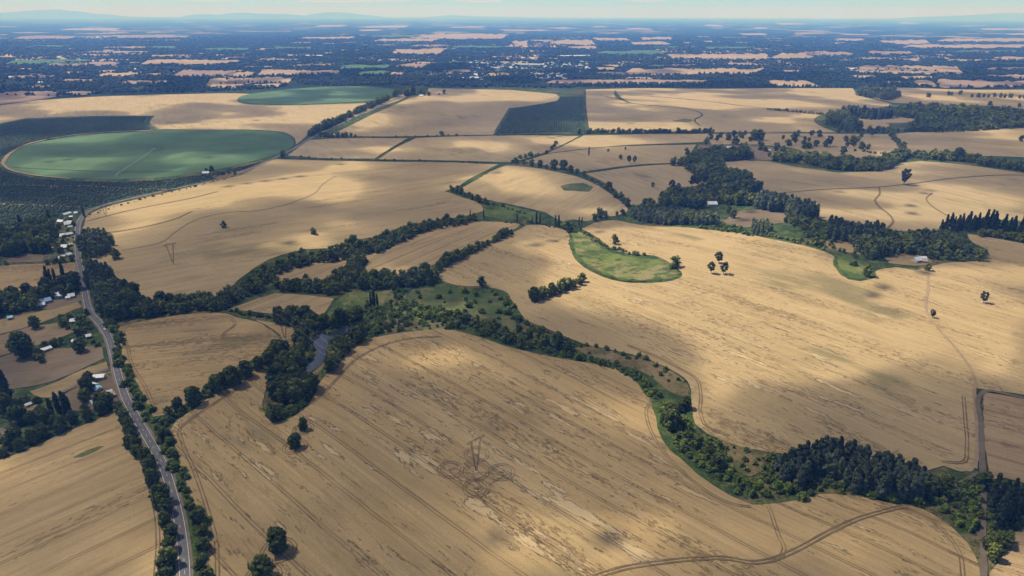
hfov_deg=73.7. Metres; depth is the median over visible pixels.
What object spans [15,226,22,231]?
broadleaf tree
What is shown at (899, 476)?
poplar tree
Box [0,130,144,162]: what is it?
pivot track
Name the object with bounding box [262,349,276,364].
broadleaf tree
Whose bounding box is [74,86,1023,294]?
poplar plantation
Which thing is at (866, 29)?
ground
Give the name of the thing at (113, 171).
wheel track
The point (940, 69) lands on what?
field
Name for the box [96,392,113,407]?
broadleaf tree
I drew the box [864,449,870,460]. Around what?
poplar tree
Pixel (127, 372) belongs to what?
shrub
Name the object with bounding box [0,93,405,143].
wheat field
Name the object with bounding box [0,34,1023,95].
distant woods
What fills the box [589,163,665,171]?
field margin
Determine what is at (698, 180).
gum tree
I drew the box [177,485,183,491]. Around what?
shrub
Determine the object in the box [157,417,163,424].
shrub
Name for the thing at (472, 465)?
wheel track
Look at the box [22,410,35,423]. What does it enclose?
broadleaf tree
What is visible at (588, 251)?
meadow
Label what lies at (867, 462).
poplar tree
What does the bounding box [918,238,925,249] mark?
broadleaf tree
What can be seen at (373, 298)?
columnar poplar
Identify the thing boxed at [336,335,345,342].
broadleaf tree
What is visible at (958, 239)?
broadleaf tree
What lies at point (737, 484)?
shrub
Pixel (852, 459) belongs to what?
poplar tree
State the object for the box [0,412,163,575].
wheat field
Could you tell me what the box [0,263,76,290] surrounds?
wheat field
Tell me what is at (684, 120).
weed patch
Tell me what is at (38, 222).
broadleaf tree
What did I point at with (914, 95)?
wheat field
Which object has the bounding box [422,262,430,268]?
broadleaf tree
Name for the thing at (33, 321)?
broadleaf tree
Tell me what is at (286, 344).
broadleaf tree
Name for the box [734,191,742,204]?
broadleaf tree
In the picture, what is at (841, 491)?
shrub
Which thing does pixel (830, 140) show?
gum tree
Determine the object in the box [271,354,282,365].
broadleaf tree
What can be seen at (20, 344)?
broadleaf tree
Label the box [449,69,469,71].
field
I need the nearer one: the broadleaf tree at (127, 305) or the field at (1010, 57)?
the broadleaf tree at (127, 305)
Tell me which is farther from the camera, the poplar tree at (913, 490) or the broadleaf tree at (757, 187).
the broadleaf tree at (757, 187)
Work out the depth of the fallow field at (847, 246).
859.38 m
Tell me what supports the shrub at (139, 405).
on the ground
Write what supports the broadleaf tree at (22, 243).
on the ground
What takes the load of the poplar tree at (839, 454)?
on the ground
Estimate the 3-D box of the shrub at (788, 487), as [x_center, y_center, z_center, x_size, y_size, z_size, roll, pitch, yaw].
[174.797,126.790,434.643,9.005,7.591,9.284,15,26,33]
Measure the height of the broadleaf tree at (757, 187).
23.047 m
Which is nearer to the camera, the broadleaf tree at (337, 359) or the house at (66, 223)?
the broadleaf tree at (337, 359)
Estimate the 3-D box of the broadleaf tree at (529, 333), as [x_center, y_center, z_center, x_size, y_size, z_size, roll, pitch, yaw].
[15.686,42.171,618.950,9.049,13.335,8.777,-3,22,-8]
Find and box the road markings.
[75,97,399,575]
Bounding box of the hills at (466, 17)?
[423,15,588,18]
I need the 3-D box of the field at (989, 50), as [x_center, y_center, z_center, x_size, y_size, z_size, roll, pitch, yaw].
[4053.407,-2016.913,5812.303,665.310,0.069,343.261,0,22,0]
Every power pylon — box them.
[164,242,175,263]
[269,312,296,339]
[452,434,494,478]
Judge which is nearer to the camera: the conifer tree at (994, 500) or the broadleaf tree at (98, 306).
the conifer tree at (994, 500)
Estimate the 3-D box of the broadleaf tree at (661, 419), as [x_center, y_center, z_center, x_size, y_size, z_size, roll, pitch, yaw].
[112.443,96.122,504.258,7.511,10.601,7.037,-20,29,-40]
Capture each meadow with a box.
[366,292,462,336]
[481,204,546,220]
[570,231,679,280]
[837,255,872,278]
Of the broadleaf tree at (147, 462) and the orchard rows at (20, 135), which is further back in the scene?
the orchard rows at (20, 135)
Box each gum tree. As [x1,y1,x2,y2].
[689,175,695,183]
[695,177,700,183]
[699,172,708,181]
[707,261,715,271]
[714,251,722,260]
[720,262,728,273]
[827,136,833,145]
[870,128,876,134]
[901,168,911,182]
[930,309,935,316]
[980,291,989,302]
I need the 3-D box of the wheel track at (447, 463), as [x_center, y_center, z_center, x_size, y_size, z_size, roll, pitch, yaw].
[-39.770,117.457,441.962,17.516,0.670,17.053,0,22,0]
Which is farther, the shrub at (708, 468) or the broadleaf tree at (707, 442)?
the broadleaf tree at (707, 442)
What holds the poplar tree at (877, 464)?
on the ground
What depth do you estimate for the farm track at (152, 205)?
1051.55 m
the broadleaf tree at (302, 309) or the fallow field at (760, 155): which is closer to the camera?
the broadleaf tree at (302, 309)
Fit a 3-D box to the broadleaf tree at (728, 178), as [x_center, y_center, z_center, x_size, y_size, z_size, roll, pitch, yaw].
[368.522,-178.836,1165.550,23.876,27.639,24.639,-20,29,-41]
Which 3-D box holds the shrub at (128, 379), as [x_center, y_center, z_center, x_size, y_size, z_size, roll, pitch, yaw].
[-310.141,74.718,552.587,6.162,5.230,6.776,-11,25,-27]
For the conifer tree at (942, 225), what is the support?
on the ground
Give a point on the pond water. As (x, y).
(319, 343)
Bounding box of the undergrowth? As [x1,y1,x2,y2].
[35,93,1014,534]
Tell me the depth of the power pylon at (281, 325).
612.64 m
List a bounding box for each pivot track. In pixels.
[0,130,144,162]
[1,163,69,178]
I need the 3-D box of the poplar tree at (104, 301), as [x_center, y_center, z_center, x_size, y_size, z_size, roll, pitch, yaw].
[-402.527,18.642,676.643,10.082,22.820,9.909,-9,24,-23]
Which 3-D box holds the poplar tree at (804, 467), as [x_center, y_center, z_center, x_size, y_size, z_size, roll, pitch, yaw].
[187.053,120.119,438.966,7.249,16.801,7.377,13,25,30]
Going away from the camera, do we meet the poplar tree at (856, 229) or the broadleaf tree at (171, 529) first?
the broadleaf tree at (171, 529)
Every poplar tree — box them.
[85,275,90,288]
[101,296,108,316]
[759,194,766,209]
[768,197,773,211]
[773,454,784,475]
[775,199,781,211]
[778,461,788,480]
[780,465,790,483]
[781,197,786,211]
[783,452,787,461]
[784,201,788,214]
[786,203,792,215]
[787,446,793,463]
[788,462,796,481]
[789,457,796,465]
[790,202,796,216]
[794,204,801,217]
[794,459,801,478]
[794,470,804,490]
[795,451,803,460]
[796,444,802,450]
[798,463,807,482]
[799,207,805,217]
[803,449,808,463]
[805,206,810,217]
[805,456,811,473]
[805,460,811,481]
[806,440,810,454]
[808,443,816,455]
[809,454,814,472]
[810,204,816,219]
[812,449,817,467]
[814,449,823,473]
[815,207,818,219]
[816,442,824,451]
[820,452,831,474]
[821,448,828,473]
[824,434,829,447]
[825,437,834,447]
[826,452,838,479]
[828,444,834,453]
[832,220,839,230]
[832,228,837,241]
[835,439,841,447]
[836,450,841,459]
[836,457,846,479]
[839,222,844,238]
[840,225,846,240]
[840,436,844,449]
[841,449,846,457]
[842,440,851,449]
[842,461,854,486]
[845,447,852,462]
[846,221,851,234]
[846,228,851,241]
[847,457,855,468]
[848,466,862,493]
[850,441,856,451]
[852,225,859,235]
[852,454,857,466]
[856,447,862,454]
[857,452,864,462]
[861,470,871,493]
[863,444,871,457]
[863,460,871,470]
[863,465,870,472]
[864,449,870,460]
[869,459,874,468]
[869,469,879,490]
[871,462,879,470]
[872,226,877,237]
[874,451,881,463]
[875,475,887,498]
[878,222,885,229]
[879,451,888,462]
[879,471,886,479]
[880,461,885,470]
[883,473,892,498]
[885,455,893,466]
[885,463,892,471]
[890,453,894,465]
[892,469,903,490]
[893,454,902,470]
[893,466,899,483]
[894,458,904,467]
[894,477,905,497]
[899,479,908,501]
[904,474,911,488]
[907,479,919,501]
[909,466,917,472]
[911,457,918,467]
[911,470,918,478]
[918,466,927,474]
[918,479,924,499]
[919,474,925,489]
[925,470,931,480]
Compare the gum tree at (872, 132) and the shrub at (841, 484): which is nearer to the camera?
the shrub at (841, 484)
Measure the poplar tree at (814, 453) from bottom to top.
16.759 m
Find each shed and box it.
[23,402,31,407]
[39,297,51,303]
[41,345,52,352]
[54,292,63,298]
[93,373,105,380]
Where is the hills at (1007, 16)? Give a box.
[874,13,1023,19]
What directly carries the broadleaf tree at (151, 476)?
on the ground
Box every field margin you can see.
[114,333,198,575]
[285,134,582,162]
[376,137,409,157]
[404,132,876,136]
[459,164,498,185]
[553,144,657,152]
[558,167,612,190]
[568,235,652,280]
[584,90,588,128]
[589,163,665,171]
[590,94,822,110]
[601,95,702,124]
[614,367,720,488]
[686,390,718,438]
[833,256,862,280]
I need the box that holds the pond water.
[303,325,348,371]
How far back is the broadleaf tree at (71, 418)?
500.32 m
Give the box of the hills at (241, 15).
[179,12,323,18]
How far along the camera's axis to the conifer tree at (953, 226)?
926.69 m
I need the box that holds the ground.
[0,17,1023,575]
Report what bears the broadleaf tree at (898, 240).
on the ground
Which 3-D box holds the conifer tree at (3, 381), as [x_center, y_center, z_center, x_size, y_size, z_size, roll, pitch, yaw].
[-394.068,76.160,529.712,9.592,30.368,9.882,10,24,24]
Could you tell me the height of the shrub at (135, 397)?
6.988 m
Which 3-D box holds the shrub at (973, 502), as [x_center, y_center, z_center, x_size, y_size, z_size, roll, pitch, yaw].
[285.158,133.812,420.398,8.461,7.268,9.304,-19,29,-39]
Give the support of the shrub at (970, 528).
on the ground
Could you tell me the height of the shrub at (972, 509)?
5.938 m
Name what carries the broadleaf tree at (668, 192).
on the ground
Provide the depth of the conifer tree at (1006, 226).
926.83 m
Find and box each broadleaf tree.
[0,228,9,233]
[0,384,13,396]
[0,392,14,414]
[0,437,11,449]
[1,230,12,237]
[2,285,13,291]
[3,426,21,444]
[4,405,26,422]
[5,239,21,255]
[5,293,18,305]
[5,331,34,357]
[9,287,19,296]
[11,438,23,450]
[14,222,21,226]
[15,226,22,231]
[16,238,26,251]
[19,283,31,294]
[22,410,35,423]
[24,427,40,444]
[27,315,40,327]
[28,239,39,251]
[28,293,40,302]
[29,287,43,298]
[30,225,42,237]
[33,220,45,225]
[34,407,52,425]
[34,422,49,436]
[37,276,51,287]
[38,240,52,252]
[38,283,49,295]
[42,230,56,240]
[44,224,53,230]
[52,422,62,434]
[53,414,67,430]
[55,274,65,287]
[61,270,81,289]
[65,410,77,423]
[70,339,85,351]
[77,376,95,389]
[77,387,91,400]
[80,408,92,420]
[81,370,93,380]
[92,391,99,403]
[93,280,105,286]
[93,400,109,413]
[95,291,112,312]
[95,297,108,313]
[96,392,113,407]
[101,301,112,317]
[103,281,117,288]
[104,304,113,318]
[108,279,123,284]
[110,303,124,320]
[113,292,128,299]
[117,410,129,422]
[118,300,130,316]
[120,290,138,303]
[120,415,132,426]
[121,434,133,448]
[122,421,135,433]
[124,294,136,306]
[125,428,137,436]
[126,281,140,295]
[129,437,141,446]
[129,444,140,457]
[136,295,144,300]
[136,447,150,460]
[140,458,156,473]
[144,468,159,486]
[146,454,155,464]
[147,483,169,504]
[149,302,160,315]
[151,492,164,510]
[153,291,165,300]
[153,566,172,575]
[154,555,172,568]
[157,498,173,513]
[157,510,172,528]
[157,545,177,565]
[158,427,172,441]
[160,534,176,547]
[162,523,177,537]
[163,293,173,301]
[171,396,182,409]
[182,386,203,404]
[189,507,204,525]
[194,536,211,551]
[195,555,204,568]
[196,522,208,537]
[196,567,210,575]
[207,373,222,392]
[218,371,227,384]
[222,289,235,303]
[222,365,243,384]
[236,360,252,376]
[247,553,275,575]
[251,355,263,370]
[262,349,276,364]
[265,366,277,378]
[265,374,275,384]
[265,380,279,398]
[266,338,284,353]
[266,404,280,421]
[266,526,288,553]
[271,305,283,322]
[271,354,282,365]
[273,356,287,369]
[273,383,288,403]
[274,364,286,375]
[280,350,290,357]
[281,305,298,325]
[281,340,290,350]
[286,364,303,373]
[286,384,305,403]
[287,377,307,394]
[287,432,300,448]
[288,342,305,359]
[288,350,304,367]
[290,315,301,327]
[291,328,307,342]
[292,372,302,378]
[297,336,306,347]
[298,305,311,317]
[298,416,307,430]
[300,319,314,334]
[301,371,320,391]
[304,311,318,321]
[318,313,328,326]
[323,353,337,371]
[327,315,338,328]
[331,308,345,324]
[334,355,338,367]
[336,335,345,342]
[337,339,348,348]
[337,343,348,356]
[347,326,355,340]
[351,306,363,320]
[352,330,363,344]
[354,324,367,339]
[368,269,377,278]
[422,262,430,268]
[424,269,432,280]
[517,335,524,348]
[525,328,533,340]
[528,286,540,301]
[548,282,556,295]
[550,331,564,349]
[561,337,573,352]
[659,411,665,423]
[661,195,671,206]
[662,408,679,431]
[665,190,672,196]
[665,402,674,408]
[669,180,675,187]
[673,403,680,410]
[680,395,691,409]
[681,196,691,207]
[685,157,697,169]
[691,434,704,448]
[701,440,713,453]
[702,444,714,459]
[709,452,725,471]
[721,175,734,182]
[729,183,738,190]
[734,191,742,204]
[741,179,752,190]
[745,174,752,178]
[753,181,763,193]
[879,229,885,236]
[883,232,892,237]
[890,230,898,235]
[893,239,901,250]
[910,238,922,248]
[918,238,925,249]
[924,474,943,497]
[926,237,936,249]
[942,477,954,489]
[948,241,956,253]
[954,237,964,243]
[955,147,965,159]
[958,239,971,249]
[972,473,985,485]
[979,471,993,487]
[980,531,1001,550]
[986,541,1002,562]
[998,530,1014,548]
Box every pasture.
[327,289,394,316]
[377,318,420,333]
[405,287,518,332]
[575,346,689,396]
[722,441,766,476]
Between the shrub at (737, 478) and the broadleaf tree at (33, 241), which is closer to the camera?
the shrub at (737, 478)
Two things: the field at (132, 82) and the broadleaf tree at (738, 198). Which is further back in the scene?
the field at (132, 82)
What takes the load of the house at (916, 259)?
on the farmyard at (902, 259)
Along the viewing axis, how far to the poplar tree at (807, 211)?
960.48 m
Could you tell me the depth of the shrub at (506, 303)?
700.23 m
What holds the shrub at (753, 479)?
on the ground
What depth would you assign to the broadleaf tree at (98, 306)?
674.65 m
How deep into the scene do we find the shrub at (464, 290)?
733.76 m
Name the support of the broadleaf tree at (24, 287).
on the ground
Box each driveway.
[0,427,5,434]
[50,367,107,400]
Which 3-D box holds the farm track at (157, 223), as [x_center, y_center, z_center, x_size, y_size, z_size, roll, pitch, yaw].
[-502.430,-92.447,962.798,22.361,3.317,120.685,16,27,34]
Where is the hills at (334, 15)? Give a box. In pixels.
[306,12,387,17]
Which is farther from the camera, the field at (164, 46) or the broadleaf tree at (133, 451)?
the field at (164, 46)
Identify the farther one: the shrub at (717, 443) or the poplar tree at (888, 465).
the shrub at (717, 443)
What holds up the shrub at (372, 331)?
on the ground
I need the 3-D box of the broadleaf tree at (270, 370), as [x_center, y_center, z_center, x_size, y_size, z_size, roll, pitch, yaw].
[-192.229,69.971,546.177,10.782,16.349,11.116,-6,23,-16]
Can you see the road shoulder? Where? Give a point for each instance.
(179, 494)
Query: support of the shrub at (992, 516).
on the ground
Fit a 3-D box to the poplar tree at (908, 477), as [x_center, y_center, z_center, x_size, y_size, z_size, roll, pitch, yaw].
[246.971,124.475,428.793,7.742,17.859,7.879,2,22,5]
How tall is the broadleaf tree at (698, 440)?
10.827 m
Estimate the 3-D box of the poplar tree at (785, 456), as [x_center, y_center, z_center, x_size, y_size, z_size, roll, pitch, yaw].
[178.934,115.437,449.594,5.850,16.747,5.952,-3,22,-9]
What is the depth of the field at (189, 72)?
3514.43 m
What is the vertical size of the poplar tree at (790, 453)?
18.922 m
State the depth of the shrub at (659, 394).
540.80 m
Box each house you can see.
[61,211,71,215]
[63,221,70,226]
[67,293,74,297]
[69,318,75,323]
[85,333,91,338]
[92,385,102,391]
[706,201,717,206]
[910,256,922,262]
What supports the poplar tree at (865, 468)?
on the ground
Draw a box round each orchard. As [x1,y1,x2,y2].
[0,116,154,161]
[0,156,279,227]
[495,96,584,134]
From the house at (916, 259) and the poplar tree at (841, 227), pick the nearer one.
the house at (916, 259)
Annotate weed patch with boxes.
[73,446,103,457]
[560,183,592,191]
[614,91,627,101]
[673,119,692,121]
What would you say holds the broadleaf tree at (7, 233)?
on the ground
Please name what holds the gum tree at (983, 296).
on the wheat field at (777, 346)
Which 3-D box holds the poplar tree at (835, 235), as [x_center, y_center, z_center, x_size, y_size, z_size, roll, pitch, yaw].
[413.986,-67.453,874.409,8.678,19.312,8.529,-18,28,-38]
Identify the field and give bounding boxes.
[0,93,61,103]
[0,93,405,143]
[0,254,43,263]
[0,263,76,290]
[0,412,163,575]
[2,91,55,94]
[4,130,293,178]
[6,59,89,64]
[12,75,53,77]
[14,35,76,38]
[27,45,69,46]
[49,62,118,65]
[61,28,120,29]
[64,79,91,81]
[65,91,90,94]
[83,159,497,298]
[85,51,147,52]
[100,72,141,75]
[118,35,188,37]
[118,313,279,415]
[122,80,163,83]
[141,59,238,64]
[151,46,174,47]
[171,329,979,575]
[175,69,241,75]
[202,48,248,49]
[206,77,247,88]
[224,71,253,76]
[226,77,292,83]
[228,293,333,314]
[238,86,394,104]
[254,83,279,86]
[256,320,293,345]
[258,69,338,74]
[272,46,310,48]
[276,221,519,280]
[288,138,406,158]
[294,64,329,65]
[304,36,354,38]
[316,25,347,26]
[333,88,558,135]
[340,64,388,68]
[358,70,389,74]
[359,29,382,30]
[360,25,407,27]
[372,35,422,36]
[375,38,437,41]
[380,135,577,162]
[393,48,446,53]
[397,63,425,67]
[410,34,507,38]
[438,220,1023,471]
[448,46,502,47]
[449,26,484,27]
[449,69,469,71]
[463,166,627,221]
[500,29,548,30]
[512,40,527,47]
[526,144,695,171]
[545,39,594,45]
[546,79,704,83]
[547,134,707,153]
[553,27,575,28]
[569,46,598,48]
[586,88,890,132]
[586,164,699,204]
[594,38,628,40]
[595,50,663,54]
[597,67,614,69]
[597,72,623,73]
[621,68,763,74]
[626,28,651,29]
[631,41,668,44]
[640,37,671,39]
[668,53,769,59]
[697,144,803,160]
[707,46,753,48]
[707,133,899,158]
[724,209,785,227]
[725,160,1023,231]
[729,62,757,64]
[741,33,766,34]
[770,80,816,86]
[771,52,816,58]
[777,23,802,24]
[796,32,824,33]
[804,51,858,55]
[826,240,860,254]
[837,38,864,40]
[846,65,962,73]
[851,69,931,70]
[859,118,889,129]
[869,51,911,53]
[875,88,1023,108]
[875,115,913,122]
[881,39,929,44]
[891,127,1023,156]
[901,76,931,77]
[905,44,1023,47]
[914,80,936,86]
[936,79,1023,87]
[938,38,1023,41]
[955,50,1021,51]
[981,28,1023,29]
[983,392,1023,482]
[987,74,1023,78]
[988,67,1023,68]
[990,529,1023,575]
[994,56,1023,59]
[1004,33,1023,34]
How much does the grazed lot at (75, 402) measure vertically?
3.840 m
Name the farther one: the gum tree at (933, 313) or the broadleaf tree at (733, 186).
the broadleaf tree at (733, 186)
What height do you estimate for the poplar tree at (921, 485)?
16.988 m
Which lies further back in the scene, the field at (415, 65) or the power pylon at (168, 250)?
the field at (415, 65)
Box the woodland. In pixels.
[0,85,1023,542]
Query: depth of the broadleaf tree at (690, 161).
1303.84 m
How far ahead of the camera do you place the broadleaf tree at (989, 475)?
434.22 m
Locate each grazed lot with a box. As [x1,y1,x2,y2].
[0,302,81,334]
[0,323,73,355]
[0,346,104,389]
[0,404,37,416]
[30,362,108,397]
[58,376,118,410]
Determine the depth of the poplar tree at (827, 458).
445.98 m
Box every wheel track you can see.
[17,167,172,171]
[118,426,159,574]
[123,331,156,411]
[177,383,245,575]
[245,563,282,575]
[259,537,296,563]
[282,439,307,453]
[301,336,432,408]
[437,461,463,477]
[462,479,489,497]
[463,463,489,479]
[464,446,488,461]
[488,463,514,480]
[594,504,905,575]
[627,344,729,435]
[645,401,750,507]
[767,507,786,559]
[905,507,965,575]
[942,396,968,463]
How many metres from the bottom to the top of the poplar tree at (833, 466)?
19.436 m
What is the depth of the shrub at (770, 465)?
454.63 m
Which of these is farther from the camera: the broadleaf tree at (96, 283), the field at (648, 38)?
the field at (648, 38)
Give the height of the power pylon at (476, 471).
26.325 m
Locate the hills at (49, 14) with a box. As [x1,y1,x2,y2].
[0,10,158,18]
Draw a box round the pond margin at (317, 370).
[301,326,347,373]
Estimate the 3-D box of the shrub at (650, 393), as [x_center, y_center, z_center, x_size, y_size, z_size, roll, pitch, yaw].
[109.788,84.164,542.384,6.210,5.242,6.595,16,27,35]
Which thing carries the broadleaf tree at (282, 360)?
on the ground
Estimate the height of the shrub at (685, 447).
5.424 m
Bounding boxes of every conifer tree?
[0,369,12,397]
[939,219,943,230]
[949,212,953,226]
[950,220,955,230]
[955,218,961,231]
[965,214,970,228]
[965,219,972,231]
[971,216,976,230]
[982,213,988,227]
[983,217,989,229]
[986,487,1000,512]
[987,473,1002,500]
[989,209,995,223]
[989,216,995,230]
[992,488,1014,515]
[994,211,998,225]
[994,219,999,229]
[994,503,1009,528]
[999,481,1006,500]
[1000,218,1005,228]
[1001,485,1010,501]
[1004,221,1008,231]
[1005,480,1011,499]
[1012,477,1020,499]
[1012,483,1023,508]
[1013,215,1017,231]
[1017,494,1023,512]
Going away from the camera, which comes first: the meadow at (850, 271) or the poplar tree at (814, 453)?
the poplar tree at (814, 453)
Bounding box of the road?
[74,96,403,575]
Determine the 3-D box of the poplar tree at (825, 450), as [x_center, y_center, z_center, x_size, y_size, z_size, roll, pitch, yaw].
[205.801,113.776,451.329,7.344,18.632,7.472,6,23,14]
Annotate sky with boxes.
[0,0,1023,17]
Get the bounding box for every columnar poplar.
[43,265,47,276]
[45,398,53,414]
[47,268,51,279]
[51,268,55,281]
[52,393,61,414]
[58,260,64,274]
[58,390,65,412]
[61,392,68,411]
[66,396,71,409]
[369,291,372,306]
[371,288,375,305]
[878,245,882,259]
[881,246,885,259]
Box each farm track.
[88,191,217,220]
[113,211,191,231]
[124,175,335,249]
[786,175,989,192]
[874,187,893,228]
[924,269,978,468]
[954,472,978,490]
[975,389,1023,575]
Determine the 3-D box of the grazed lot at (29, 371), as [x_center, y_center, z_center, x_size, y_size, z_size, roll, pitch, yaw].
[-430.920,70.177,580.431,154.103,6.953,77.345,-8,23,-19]
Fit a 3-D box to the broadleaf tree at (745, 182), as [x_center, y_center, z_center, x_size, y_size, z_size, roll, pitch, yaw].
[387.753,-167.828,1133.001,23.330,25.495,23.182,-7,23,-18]
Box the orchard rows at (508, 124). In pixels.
[496,96,584,133]
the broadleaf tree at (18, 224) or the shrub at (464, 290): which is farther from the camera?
the broadleaf tree at (18, 224)
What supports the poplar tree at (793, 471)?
on the ground
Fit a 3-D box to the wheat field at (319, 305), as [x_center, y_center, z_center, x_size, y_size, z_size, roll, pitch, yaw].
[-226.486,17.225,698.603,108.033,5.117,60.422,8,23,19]
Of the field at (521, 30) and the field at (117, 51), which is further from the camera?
the field at (521, 30)
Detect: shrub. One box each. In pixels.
[18,394,31,403]
[30,395,41,404]
[107,324,117,332]
[112,353,120,359]
[112,358,123,366]
[117,337,125,342]
[118,380,128,387]
[124,363,132,367]
[124,370,131,376]
[125,377,132,382]
[132,392,140,401]
[133,401,144,410]
[137,394,146,400]
[140,411,147,416]
[147,405,156,412]
[155,438,162,443]
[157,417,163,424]
[159,446,167,454]
[163,415,174,422]
[163,436,175,444]
[164,458,176,470]
[165,447,174,456]
[170,450,178,457]
[170,461,180,472]
[175,480,184,485]
[176,406,186,413]
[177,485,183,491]
[178,466,186,472]
[179,471,186,478]
[181,486,190,493]
[183,473,190,479]
[183,500,191,507]
[186,502,195,511]
[191,562,198,570]
[199,513,212,523]
[199,552,207,560]
[201,383,211,392]
[204,389,213,397]
[206,531,212,537]
[281,410,288,417]
[284,404,293,412]
[289,409,296,415]
[299,400,307,407]
[367,324,373,330]
[368,328,377,335]
[377,326,383,333]
[395,311,402,317]
[401,315,408,321]
[417,311,423,316]
[423,313,430,319]
[435,293,442,298]
[461,287,469,293]
[465,301,472,307]
[478,308,486,313]
[502,308,510,314]
[503,300,509,306]
[515,314,522,320]
[560,351,565,356]
[566,351,572,357]
[573,352,581,360]
[596,358,605,365]
[619,366,625,372]
[631,369,637,375]
[646,391,653,396]
[649,387,657,393]
[656,391,662,396]
[678,447,685,453]
[679,443,689,451]
[681,431,690,439]
[682,416,690,426]
[685,422,693,431]
[685,451,692,458]
[697,453,707,462]
[705,436,713,441]
[705,464,712,471]
[713,439,723,449]
[714,473,721,479]
[717,467,723,475]
[723,467,734,477]
[724,455,732,461]
[732,474,741,482]
[733,482,742,489]
[733,487,741,494]
[740,478,750,486]
[742,455,748,461]
[744,487,757,498]
[749,476,759,486]
[751,479,764,490]
[759,471,767,479]
[760,488,771,497]
[763,476,770,483]
[766,463,773,469]
[767,452,777,459]
[768,480,783,494]
[783,481,792,494]
[792,482,803,492]
[794,491,808,502]
[806,488,813,496]
[814,478,821,484]
[817,485,823,491]
[822,477,829,485]
[835,480,846,488]
[837,488,845,494]
[849,260,857,265]
[865,490,876,499]
[885,491,899,503]
[907,495,925,507]
[930,495,939,505]
[938,488,949,497]
[938,496,947,505]
[938,505,949,513]
[949,511,962,519]
[950,489,959,499]
[954,517,965,527]
[958,482,968,490]
[958,489,969,498]
[960,505,969,512]
[963,477,972,483]
[964,523,975,532]
[965,514,981,528]
[966,483,975,490]
[966,498,981,510]
[967,505,977,515]
[968,489,977,498]
[975,484,985,491]
[975,495,985,502]
[987,513,995,519]
[991,520,1002,529]
[1011,522,1021,530]
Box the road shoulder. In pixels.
[73,97,401,575]
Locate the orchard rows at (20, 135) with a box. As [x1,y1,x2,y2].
[0,116,259,225]
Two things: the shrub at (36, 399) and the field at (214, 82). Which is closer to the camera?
the shrub at (36, 399)
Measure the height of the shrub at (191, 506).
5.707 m
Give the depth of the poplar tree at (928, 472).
429.42 m
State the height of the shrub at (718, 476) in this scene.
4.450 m
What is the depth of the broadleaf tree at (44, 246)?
848.77 m
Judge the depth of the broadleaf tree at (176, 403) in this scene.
508.60 m
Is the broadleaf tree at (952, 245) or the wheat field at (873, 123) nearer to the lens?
the broadleaf tree at (952, 245)
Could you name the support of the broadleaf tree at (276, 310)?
on the ground
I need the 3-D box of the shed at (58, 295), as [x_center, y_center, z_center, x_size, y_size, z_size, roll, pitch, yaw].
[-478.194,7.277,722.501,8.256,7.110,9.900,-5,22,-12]
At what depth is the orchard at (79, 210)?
1134.77 m
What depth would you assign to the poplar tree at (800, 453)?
447.49 m
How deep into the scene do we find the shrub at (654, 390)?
544.67 m
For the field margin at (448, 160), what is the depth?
1417.49 m
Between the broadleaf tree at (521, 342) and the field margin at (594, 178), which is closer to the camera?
the broadleaf tree at (521, 342)
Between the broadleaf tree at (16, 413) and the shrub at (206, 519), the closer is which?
the shrub at (206, 519)
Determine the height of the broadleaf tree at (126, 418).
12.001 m
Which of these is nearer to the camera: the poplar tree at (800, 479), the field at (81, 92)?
the poplar tree at (800, 479)
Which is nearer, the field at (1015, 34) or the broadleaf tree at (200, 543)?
the broadleaf tree at (200, 543)
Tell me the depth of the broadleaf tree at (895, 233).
864.96 m
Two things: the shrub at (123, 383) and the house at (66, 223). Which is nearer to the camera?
the shrub at (123, 383)
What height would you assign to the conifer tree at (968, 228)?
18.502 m
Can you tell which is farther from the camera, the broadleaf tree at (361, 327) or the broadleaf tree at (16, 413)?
the broadleaf tree at (361, 327)
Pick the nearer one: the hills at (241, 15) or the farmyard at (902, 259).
the farmyard at (902, 259)
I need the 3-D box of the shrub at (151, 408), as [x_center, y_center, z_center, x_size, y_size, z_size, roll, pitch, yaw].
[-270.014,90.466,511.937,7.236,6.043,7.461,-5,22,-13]
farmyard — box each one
[45,295,81,309]
[53,213,75,261]
[89,378,117,399]
[211,168,253,179]
[885,253,931,265]
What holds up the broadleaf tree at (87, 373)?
on the ground
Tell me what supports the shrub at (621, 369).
on the ground
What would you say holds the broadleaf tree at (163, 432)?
on the ground
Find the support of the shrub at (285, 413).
on the ground
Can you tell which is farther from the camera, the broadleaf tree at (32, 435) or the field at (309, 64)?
the field at (309, 64)
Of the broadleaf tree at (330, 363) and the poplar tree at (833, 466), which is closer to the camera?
the poplar tree at (833, 466)
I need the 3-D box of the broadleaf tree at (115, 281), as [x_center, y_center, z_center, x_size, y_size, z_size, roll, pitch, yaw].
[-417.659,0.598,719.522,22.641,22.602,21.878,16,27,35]

